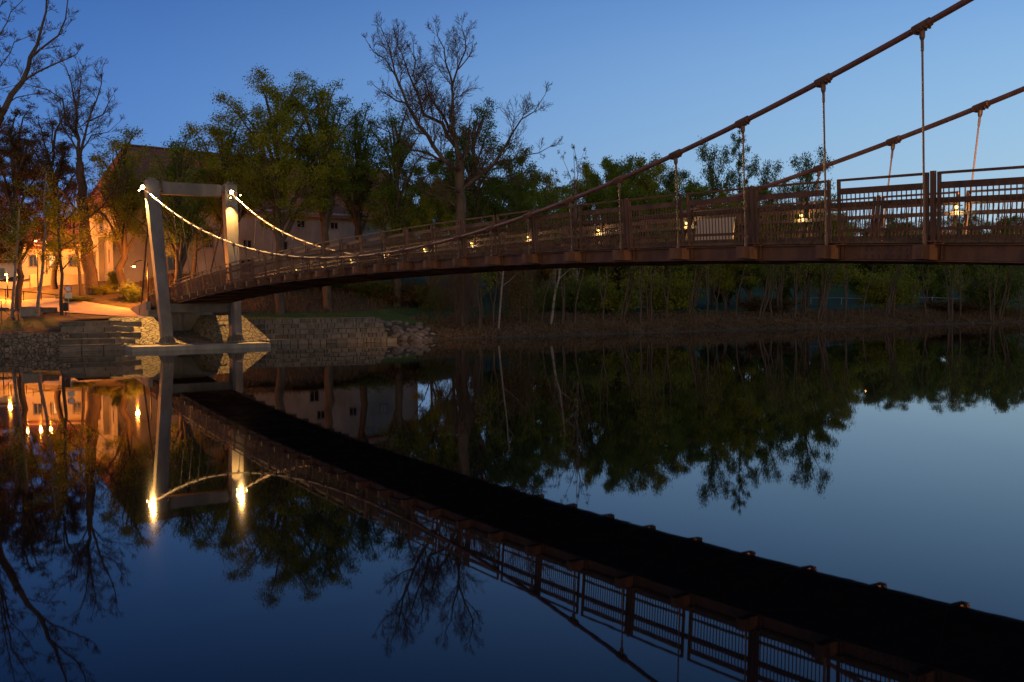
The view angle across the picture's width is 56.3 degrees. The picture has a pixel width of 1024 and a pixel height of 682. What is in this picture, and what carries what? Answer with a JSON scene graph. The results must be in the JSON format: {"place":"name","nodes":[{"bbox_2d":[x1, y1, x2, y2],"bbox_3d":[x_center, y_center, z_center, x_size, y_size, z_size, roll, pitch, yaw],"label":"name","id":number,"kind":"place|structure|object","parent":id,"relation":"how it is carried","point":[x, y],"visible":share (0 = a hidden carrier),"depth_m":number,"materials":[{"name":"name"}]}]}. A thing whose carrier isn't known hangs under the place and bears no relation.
{"place":"outdoors","nodes":[
{"label":"outdoors","id":0,"kind":"place"},
{"bbox_2d":[0,298,154,317],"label":"gravel path","id":1,"kind":"structure","parent":0,"point":[84,307],"depth_m":82.12,"materials":[{"name":"gravel"}]},
{"bbox_2d":[191,315,268,341],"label":"cobbled slope","id":2,"kind":"structure","parent":0,"point":[214,328],"depth_m":73.79,"materials":[{"name":"stone"}]},
{"bbox_2d":[242,308,430,321],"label":"lawn grass","id":3,"kind":"structure","parent":0,"point":[264,316],"depth_m":84.96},
{"bbox_2d":[0,322,1023,681],"bbox_3d":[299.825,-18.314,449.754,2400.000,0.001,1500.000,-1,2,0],"label":"river water","id":4,"kind":"structure","parent":0,"point":[822,504],"depth_m":14.23,"materials":[{"name":"blue liquid"}]},
{"bbox_2d":[0,256,1023,344],"bbox_3d":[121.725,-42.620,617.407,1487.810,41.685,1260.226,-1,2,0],"label":"ground","id":5,"kind":"structure","parent":0,"point":[45,323],"depth_m":91.36,"materials":[{"name":"plant"}]},
{"bbox_2d":[0,233,21,279],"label":"town house","id":6,"kind":"structure","parent":5,"relation":"on","point":[4,267],"depth_m":116.14,"materials":[{"name":"yellow paint"}]},
{"bbox_2d":[0,198,39,316],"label":"birch tree","id":7,"kind":"object","parent":5,"relation":"on","point":[17,231],"visible":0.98,"depth_m":77.71,"materials":[{"name":"green plant"}]},
{"bbox_2d":[19,307,40,316],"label":"concrete block","id":8,"kind":"structure","parent":5,"relation":"on","point":[27,311],"depth_m":77.94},
{"bbox_2d":[0,332,68,352],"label":"quay wall","id":9,"kind":"structure","parent":5,"relation":"on","point":[10,342],"depth_m":65.94,"materials":[{"name":"stone"}]},
{"bbox_2d":[0,100,71,308],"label":"twiggy tree","id":10,"kind":"object","parent":5,"relation":"on","point":[15,151],"visible":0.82,"depth_m":81.27,"materials":[{"name":"brown plant"}]},
{"bbox_2d":[0,0,83,132],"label":"bare tree","id":11,"kind":"object","parent":5,"relation":"on","point":[14,91],"visible":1,"depth_m":65.83,"materials":[{"name":"brown plant"}]},
{"bbox_2d":[0,274,83,288],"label":"terrace wall","id":12,"kind":"structure","parent":5,"relation":"on","point":[70,279],"depth_m":93.21,"materials":[{"name":"paint"}]},
{"bbox_2d":[11,164,76,315],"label":"birch tree","id":13,"kind":"object","parent":5,"relation":"on","point":[43,255],"visible":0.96,"depth_m":77.64,"materials":[{"name":"green plant"}]},
{"bbox_2d":[6,105,95,288],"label":"twiggy tree","id":14,"kind":"object","parent":5,"relation":"on","point":[60,148],"visible":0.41,"depth_m":89.21,"materials":[{"name":"brown plant"}]},
{"bbox_2d":[22,218,82,278],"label":"town house","id":15,"kind":"structure","parent":5,"relation":"on","point":[29,268],"depth_m":106.05,"materials":[{"name":"yellow paint"}]},
{"bbox_2d":[24,195,95,314],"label":"young tree","id":16,"kind":"object","parent":5,"relation":"on","point":[59,238],"visible":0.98,"depth_m":77.81,"materials":[{"name":"green plant"}]},
{"bbox_2d":[39,204,110,295],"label":"young tree","id":17,"kind":"object","parent":5,"relation":"on","point":[73,224],"visible":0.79,"depth_m":85.62,"materials":[{"name":"green plant"}]},
{"bbox_2d":[17,48,135,294],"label":"bare tree","id":18,"kind":"object","parent":5,"relation":"on","point":[90,272],"visible":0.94,"depth_m":86.19,"materials":[{"name":"brown plant"}]},
{"bbox_2d":[58,320,141,351],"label":"stone steps","id":19,"kind":"structure","parent":5,"relation":"on","point":[103,335],"depth_m":67.94,"materials":[{"name":"grey stone"}]},
{"bbox_2d":[86,284,120,294],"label":"bush","id":20,"kind":"object","parent":5,"relation":"on","point":[100,290],"visible":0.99,"depth_m":86.69,"materials":[{"name":"green plant"}]},
{"bbox_2d":[80,123,161,293],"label":"leafy tree","id":21,"kind":"object","parent":5,"relation":"on","point":[123,223],"visible":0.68,"depth_m":86.95,"materials":[{"name":"green plant"}]},
{"bbox_2d":[117,281,141,302],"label":"bush","id":22,"kind":"object","parent":5,"relation":"on","point":[130,293],"visible":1,"depth_m":85.07,"materials":[{"name":"green plant"}]},
{"bbox_2d":[108,316,177,344],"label":"cobbled slope","id":23,"kind":"structure","parent":5,"relation":"on","point":[148,329],"depth_m":70.21,"materials":[{"name":"stone"}]},
{"bbox_2d":[113,194,174,251],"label":"young tree","id":24,"kind":"object","parent":5,"relation":"on","point":[139,233],"visible":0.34,"depth_m":84.93,"materials":[{"name":"green plant"}]},
{"bbox_2d":[130,301,212,330],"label":"bridge abutment","id":25,"kind":"object","parent":5,"relation":"on","point":[181,321],"visible":0.33,"depth_m":77.14,"materials":[{"name":"concrete"}]},
{"bbox_2d":[131,129,220,295],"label":"leafy tree","id":26,"kind":"object","parent":5,"relation":"on","point":[176,172],"visible":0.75,"depth_m":83.22,"materials":[{"name":"green plant"}]},
{"bbox_2d":[161,173,222,286],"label":"young tree","id":27,"kind":"object","parent":5,"relation":"on","point":[205,236],"visible":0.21,"depth_m":89.64,"materials":[{"name":"green plant"}]},
{"bbox_2d":[173,330,217,343],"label":"cobbled slope","id":28,"kind":"structure","parent":5,"relation":"on","point":[185,336],"depth_m":72.89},
{"bbox_2d":[125,341,270,351],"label":"concrete footing","id":29,"kind":"object","parent":5,"relation":"on","point":[189,346],"visible":0.39,"depth_m":67.31,"materials":[{"name":"concrete"}]},
{"bbox_2d":[177,109,270,234],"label":"leafy tree","id":30,"kind":"object","parent":5,"relation":"on","point":[217,201],"visible":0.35,"depth_m":87.56,"materials":[{"name":"green plant"}]},
{"bbox_2d":[88,144,415,282],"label":"building","id":31,"kind":"structure","parent":5,"relation":"on","point":[106,259],"depth_m":102.46,"materials":[{"name":"paint"}]},
{"bbox_2d":[197,65,360,314],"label":"leafy tree","id":32,"kind":"object","parent":5,"relation":"on","point":[276,165],"visible":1,"depth_m":84.17,"materials":[{"name":"green plant"}]},
{"bbox_2d":[137,268,421,313],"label":"slope weeds","id":33,"kind":"object","parent":5,"relation":"on","point":[334,297],"visible":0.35,"depth_m":90.93,"materials":[{"name":"plant"}]},
{"bbox_2d":[247,317,396,344],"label":"quay wall","id":34,"kind":"structure","parent":5,"relation":"on","point":[283,331],"depth_m":76.33,"materials":[{"name":"stone"}]},
{"bbox_2d":[284,77,371,308],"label":"leafy tree","id":35,"kind":"object","parent":5,"relation":"on","point":[325,220],"visible":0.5,"depth_m":89.14,"materials":[{"name":"green plant"}]},
{"bbox_2d":[330,99,390,291],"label":"leafy tree","id":36,"kind":"object","parent":5,"relation":"on","point":[357,215],"visible":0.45,"depth_m":96.14,"materials":[{"name":"green plant"}]},
{"bbox_2d":[344,280,407,296],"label":"bush","id":37,"kind":"object","parent":5,"relation":"on","point":[370,289],"visible":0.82,"depth_m":94.70,"materials":[{"name":"green plant"}]},
{"bbox_2d":[353,99,445,306],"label":"leafy tree","id":38,"kind":"object","parent":5,"relation":"on","point":[388,195],"visible":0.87,"depth_m":91.82,"materials":[{"name":"green plant"}]},
{"bbox_2d":[374,280,433,306],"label":"bush","id":39,"kind":"object","parent":5,"relation":"on","point":[390,295],"visible":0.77,"depth_m":92.65,"materials":[{"name":"green plant"}]},
{"bbox_2d":[391,162,469,286],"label":"leafy tree","id":40,"kind":"object","parent":5,"relation":"on","point":[434,209],"visible":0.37,"depth_m":93.22,"materials":[{"name":"green plant"}]},
{"bbox_2d":[399,148,486,287],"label":"leafy tree","id":41,"kind":"object","parent":5,"relation":"on","point":[452,157],"visible":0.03,"depth_m":103.81,"materials":[{"name":"green plant"}]},
{"bbox_2d":[427,240,489,326],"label":"bush","id":42,"kind":"object","parent":5,"relation":"on","point":[463,303],"visible":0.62,"depth_m":83.60,"materials":[{"name":"green plant"}]},
{"bbox_2d":[361,11,563,322],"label":"bare tree","id":43,"kind":"object","parent":5,"relation":"on","point":[457,169],"visible":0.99,"depth_m":83.90,"materials":[{"name":"brown plant"}]},
{"bbox_2d":[421,97,524,305],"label":"leafy tree","id":44,"kind":"object","parent":5,"relation":"on","point":[476,200],"visible":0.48,"depth_m":95.46,"materials":[{"name":"green plant"}]},
{"bbox_2d":[469,241,499,329],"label":"riverside tree","id":45,"kind":"object","parent":5,"relation":"on","point":[481,312],"visible":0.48,"depth_m":83.38,"materials":[{"name":"green plant"}]},
{"bbox_2d":[479,221,498,326],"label":"riverside tree","id":46,"kind":"object","parent":5,"relation":"on","point":[495,292],"visible":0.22,"depth_m":84.85,"materials":[{"name":"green plant"}]},
{"bbox_2d":[454,171,538,303],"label":"leafy tree","id":47,"kind":"object","parent":5,"relation":"on","point":[506,197],"visible":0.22,"depth_m":98.33,"materials":[{"name":"green plant"}]},
{"bbox_2d":[497,270,543,324],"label":"bush","id":48,"kind":"object","parent":5,"relation":"on","point":[516,287],"visible":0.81,"depth_m":87.39,"materials":[{"name":"green plant"}]},
{"bbox_2d":[479,145,573,287],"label":"leafy tree","id":49,"kind":"object","parent":5,"relation":"on","point":[523,192],"visible":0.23,"depth_m":102.33,"materials":[{"name":"green plant"}]},
{"bbox_2d":[510,283,563,310],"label":"bush","id":50,"kind":"object","parent":5,"relation":"on","point":[549,295],"visible":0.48,"depth_m":94.94,"materials":[{"name":"green plant"}]},
{"bbox_2d":[504,170,588,292],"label":"leafy tree","id":51,"kind":"object","parent":5,"relation":"on","point":[549,186],"visible":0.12,"depth_m":116.24,"materials":[{"name":"green plant"}]},
{"bbox_2d":[538,168,564,286],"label":"tree","id":52,"kind":"object","parent":5,"relation":"on","point":[554,270],"visible":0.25,"depth_m":107.43,"materials":[{"name":"green plant"}]},
{"bbox_2d":[550,245,570,323],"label":"birch tree","id":53,"kind":"object","parent":5,"relation":"on","point":[553,301],"visible":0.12,"depth_m":88.82,"materials":[{"name":"white plant"}]},
{"bbox_2d":[553,218,583,324],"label":"riverside tree","id":54,"kind":"object","parent":5,"relation":"on","point":[563,298],"visible":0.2,"depth_m":89.39,"materials":[{"name":"brown plant"}]},
{"bbox_2d":[550,144,594,280],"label":"birch tree","id":55,"kind":"object","parent":5,"relation":"on","point":[576,206],"visible":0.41,"depth_m":111.38,"materials":[{"name":"green plant"}]},
{"bbox_2d":[540,270,610,312],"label":"bush","id":56,"kind":"object","parent":5,"relation":"on","point":[587,293],"visible":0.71,"depth_m":96.65,"materials":[{"name":"green plant"}]},
{"bbox_2d":[137,0,1023,344],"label":"footbridge","id":57,"kind":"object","parent":5,"relation":"on","point":[711,240],"visible":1,"depth_m":24.89,"materials":[{"name":"metal"}]},
{"bbox_2d":[558,157,625,280],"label":"leafy tree","id":58,"kind":"object","parent":5,"relation":"on","point":[586,173],"visible":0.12,"depth_m":123.46,"materials":[{"name":"green plant"}]},
{"bbox_2d":[585,237,614,320],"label":"riverside tree","id":59,"kind":"object","parent":5,"relation":"on","point":[600,285],"visible":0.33,"depth_m":92.83,"materials":[{"name":"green plant"}]},
{"bbox_2d":[567,153,640,284],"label":"leafy tree","id":60,"kind":"object","parent":5,"relation":"on","point":[609,193],"visible":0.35,"depth_m":116.69,"materials":[{"name":"green plant"}]},
{"bbox_2d":[574,267,659,315],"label":"bush","id":61,"kind":"object","parent":5,"relation":"on","point":[613,297],"visible":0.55,"depth_m":98.63,"materials":[{"name":"green plant"}]},
{"bbox_2d":[593,156,656,290],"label":"leafy tree","id":62,"kind":"object","parent":5,"relation":"on","point":[631,179],"visible":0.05,"depth_m":127.82,"materials":[{"name":"green plant"}]},
{"bbox_2d":[619,233,663,317],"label":"riverside tree","id":63,"kind":"object","parent":5,"relation":"on","point":[630,283],"visible":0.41,"depth_m":94.97,"materials":[{"name":"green plant"}]},
{"bbox_2d":[631,239,657,321],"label":"riverside tree","id":64,"kind":"object","parent":5,"relation":"on","point":[640,293],"visible":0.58,"depth_m":93.94,"materials":[{"name":"green plant"}]},
{"bbox_2d":[601,152,689,308],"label":"leafy tree","id":65,"kind":"object","parent":5,"relation":"on","point":[654,185],"visible":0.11,"depth_m":120.08,"materials":[{"name":"green plant"}]},
{"bbox_2d":[636,225,665,321],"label":"riverside tree","id":66,"kind":"object","parent":5,"relation":"on","point":[649,310],"visible":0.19,"depth_m":94.88,"materials":[{"name":"brown plant"}]},
{"bbox_2d":[648,231,677,318],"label":"riverside tree","id":67,"kind":"object","parent":5,"relation":"on","point":[666,299],"visible":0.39,"depth_m":96.83,"materials":[{"name":"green plant"}]},
{"bbox_2d":[631,185,700,309],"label":"leafy tree","id":68,"kind":"object","parent":5,"relation":"on","point":[638,193],"visible":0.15,"depth_m":110.51,"materials":[{"name":"green plant"}]},
{"bbox_2d":[635,265,710,314],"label":"bush","id":69,"kind":"object","parent":5,"relation":"on","point":[674,300],"visible":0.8,"depth_m":102.29,"materials":[{"name":"green plant"}]},
{"bbox_2d":[658,163,702,294],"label":"leafy tree","id":70,"kind":"object","parent":5,"relation":"on","point":[669,181],"visible":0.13,"depth_m":128.69,"materials":[{"name":"green plant"}]},
{"bbox_2d":[649,182,729,307],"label":"leafy tree","id":71,"kind":"object","parent":5,"relation":"on","point":[687,188],"visible":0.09,"depth_m":117.00,"materials":[{"name":"green plant"}]},
{"bbox_2d":[688,229,718,314],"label":"riverside tree","id":72,"kind":"object","parent":5,"relation":"on","point":[690,310],"visible":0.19,"depth_m":100.64,"materials":[{"name":"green plant"}]},
{"bbox_2d":[401,307,1023,339],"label":"leaf litter","id":73,"kind":"object","parent":5,"relation":"on","point":[498,331],"visible":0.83,"depth_m":97.13,"materials":[{"name":"brown plant"}]},
{"bbox_2d":[702,264,723,315],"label":"riverside tree","id":74,"kind":"object","parent":5,"relation":"on","point":[707,282],"visible":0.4,"depth_m":100.41,"materials":[{"name":"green plant"}]},
{"bbox_2d":[685,136,741,306],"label":"leafy tree","id":75,"kind":"object","parent":5,"relation":"on","point":[710,170],"visible":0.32,"depth_m":124.44,"materials":[{"name":"green plant"}]},
{"bbox_2d":[420,305,1023,339],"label":"dry undergrowth","id":76,"kind":"object","parent":5,"relation":"on","point":[732,313],"visible":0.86,"depth_m":99.07,"materials":[{"name":"plant"}]},
{"bbox_2d":[680,186,773,309],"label":"leafy tree","id":77,"kind":"object","parent":5,"relation":"on","point":[725,283],"visible":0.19,"depth_m":114.41,"materials":[{"name":"green plant"}]},
{"bbox_2d":[704,230,761,304],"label":"shrubby tree","id":78,"kind":"object","parent":5,"relation":"on","point":[729,297],"visible":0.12,"depth_m":140.78,"materials":[{"name":"green plant"}]},
{"bbox_2d":[715,128,765,306],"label":"conical tree","id":79,"kind":"object","parent":5,"relation":"on","point":[734,152],"visible":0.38,"depth_m":125.03,"materials":[{"name":"green plant"}]},
{"bbox_2d":[727,185,799,300],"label":"leafy tree","id":80,"kind":"object","parent":5,"relation":"on","point":[759,266],"visible":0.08,"depth_m":118.69,"materials":[{"name":"green plant"}]},
{"bbox_2d":[727,295,801,311],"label":"bush","id":81,"kind":"object","parent":5,"relation":"on","point":[753,303],"visible":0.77,"depth_m":106.91,"materials":[{"name":"green plant"}]},
{"bbox_2d":[746,153,788,299],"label":"leafy tree","id":82,"kind":"object","parent":5,"relation":"on","point":[754,167],"visible":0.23,"depth_m":126.58,"materials":[{"name":"green plant"}]},
{"bbox_2d":[759,234,786,318],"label":"riverside tree","id":83,"kind":"object","parent":5,"relation":"on","point":[771,276],"visible":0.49,"depth_m":101.81,"materials":[{"name":"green plant"}]},
{"bbox_2d":[772,235,792,313],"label":"riverside tree","id":84,"kind":"object","parent":5,"relation":"on","point":[778,303],"visible":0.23,"depth_m":105.85,"materials":[{"name":"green plant"}]},
{"bbox_2d":[744,200,824,302],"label":"leafy tree","id":85,"kind":"object","parent":5,"relation":"on","point":[790,275],"visible":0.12,"depth_m":121.39,"materials":[{"name":"green plant"}]},
{"bbox_2d":[779,203,818,302],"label":"shrubby tree","id":86,"kind":"object","parent":5,"relation":"on","point":[786,293],"visible":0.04,"depth_m":147.88,"materials":[{"name":"green plant"}]},
{"bbox_2d":[787,227,813,317],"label":"riverside tree","id":87,"kind":"object","parent":5,"relation":"on","point":[795,287],"visible":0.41,"depth_m":103.86,"materials":[{"name":"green plant"}]},
{"bbox_2d":[792,263,818,312],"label":"riverside tree","id":88,"kind":"object","parent":5,"relation":"on","point":[803,302],"visible":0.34,"depth_m":106.81,"materials":[{"name":"green plant"}]},
{"bbox_2d":[780,142,843,307],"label":"leafy tree","id":89,"kind":"object","parent":5,"relation":"on","point":[807,177],"visible":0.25,"depth_m":129.30,"materials":[{"name":"green plant"}]},
{"bbox_2d":[782,200,861,307],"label":"leafy tree","id":90,"kind":"object","parent":5,"relation":"on","point":[839,276],"visible":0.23,"depth_m":126.76,"materials":[{"name":"green plant"}]},
{"bbox_2d":[816,263,844,321],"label":"riverside tree","id":91,"kind":"object","parent":5,"relation":"on","point":[819,317],"visible":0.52,"depth_m":103.79,"materials":[{"name":"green plant"}]},
{"bbox_2d":[839,223,863,317],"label":"riverside tree","id":92,"kind":"object","parent":5,"relation":"on","point":[845,288],"visible":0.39,"depth_m":106.83,"materials":[{"name":"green plant"}]},
{"bbox_2d":[845,231,918,303],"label":"shrubby tree","id":93,"kind":"object","parent":5,"relation":"on","point":[855,284],"visible":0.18,"depth_m":153.99,"materials":[{"name":"green plant"}]},
{"bbox_2d":[853,266,931,308],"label":"bush","id":94,"kind":"object","parent":5,"relation":"on","point":[876,292],"visible":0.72,"depth_m":120.72,"materials":[{"name":"green plant"}]},
{"bbox_2d":[882,264,908,319],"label":"riverside tree","id":95,"kind":"object","parent":5,"relation":"on","point":[887,308],"visible":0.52,"depth_m":108.41,"materials":[{"name":"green plant"}]},
{"bbox_2d":[880,264,913,317],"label":"riverside tree","id":96,"kind":"object","parent":5,"relation":"on","point":[893,305],"visible":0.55,"depth_m":109.78,"materials":[{"name":"green plant"}]},
{"bbox_2d":[908,264,935,316],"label":"riverside tree","id":97,"kind":"object","parent":5,"relation":"on","point":[925,309],"visible":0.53,"depth_m":111.85,"materials":[{"name":"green plant"}]},
{"bbox_2d":[907,233,964,302],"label":"shrubby tree","id":98,"kind":"object","parent":5,"relation":"on","point":[936,285],"visible":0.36,"depth_m":158.47,"materials":[{"name":"green plant"}]},
{"bbox_2d":[899,300,989,310],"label":"bush","id":99,"kind":"object","parent":5,"relation":"on","point":[956,306],"visible":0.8,"depth_m":116.25,"materials":[{"name":"green plant"}]},
{"bbox_2d":[940,264,966,319],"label":"riverside tree","id":100,"kind":"object","parent":5,"relation":"on","point":[950,314],"visible":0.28,"depth_m":111.86,"materials":[{"name":"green plant"}]},
{"bbox_2d":[951,264,974,318],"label":"riverside tree","id":101,"kind":"object","parent":5,"relation":"on","point":[959,287],"visible":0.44,"depth_m":112.92,"materials":[{"name":"green plant"}]},
{"bbox_2d":[944,267,1023,313],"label":"bush","id":102,"kind":"object","parent":5,"relation":"on","point":[972,291],"visible":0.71,"depth_m":118.42,"materials":[{"name":"green plant"}]},
{"bbox_2d":[966,215,1023,293],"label":"shrubby tree","id":103,"kind":"object","parent":5,"relation":"on","point":[980,269],"visible":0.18,"depth_m":165.93,"materials":[{"name":"green plant"}]},
{"bbox_2d":[977,265,1012,320],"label":"riverside tree","id":104,"kind":"object","parent":5,"relation":"on","point":[991,313],"visible":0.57,"depth_m":114.34,"materials":[{"name":"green plant"}]},
{"bbox_2d":[998,239,1023,318],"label":"riverside tree","id":105,"kind":"object","parent":5,"relation":"on","point":[1004,295],"visible":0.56,"depth_m":115.64,"materials":[{"name":"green plant"}]},
{"bbox_2d":[0,0,1023,235],"label":"sky","id":106,"kind":"structure","parent":0,"point":[648,77],"materials":[{"name":"blue"}]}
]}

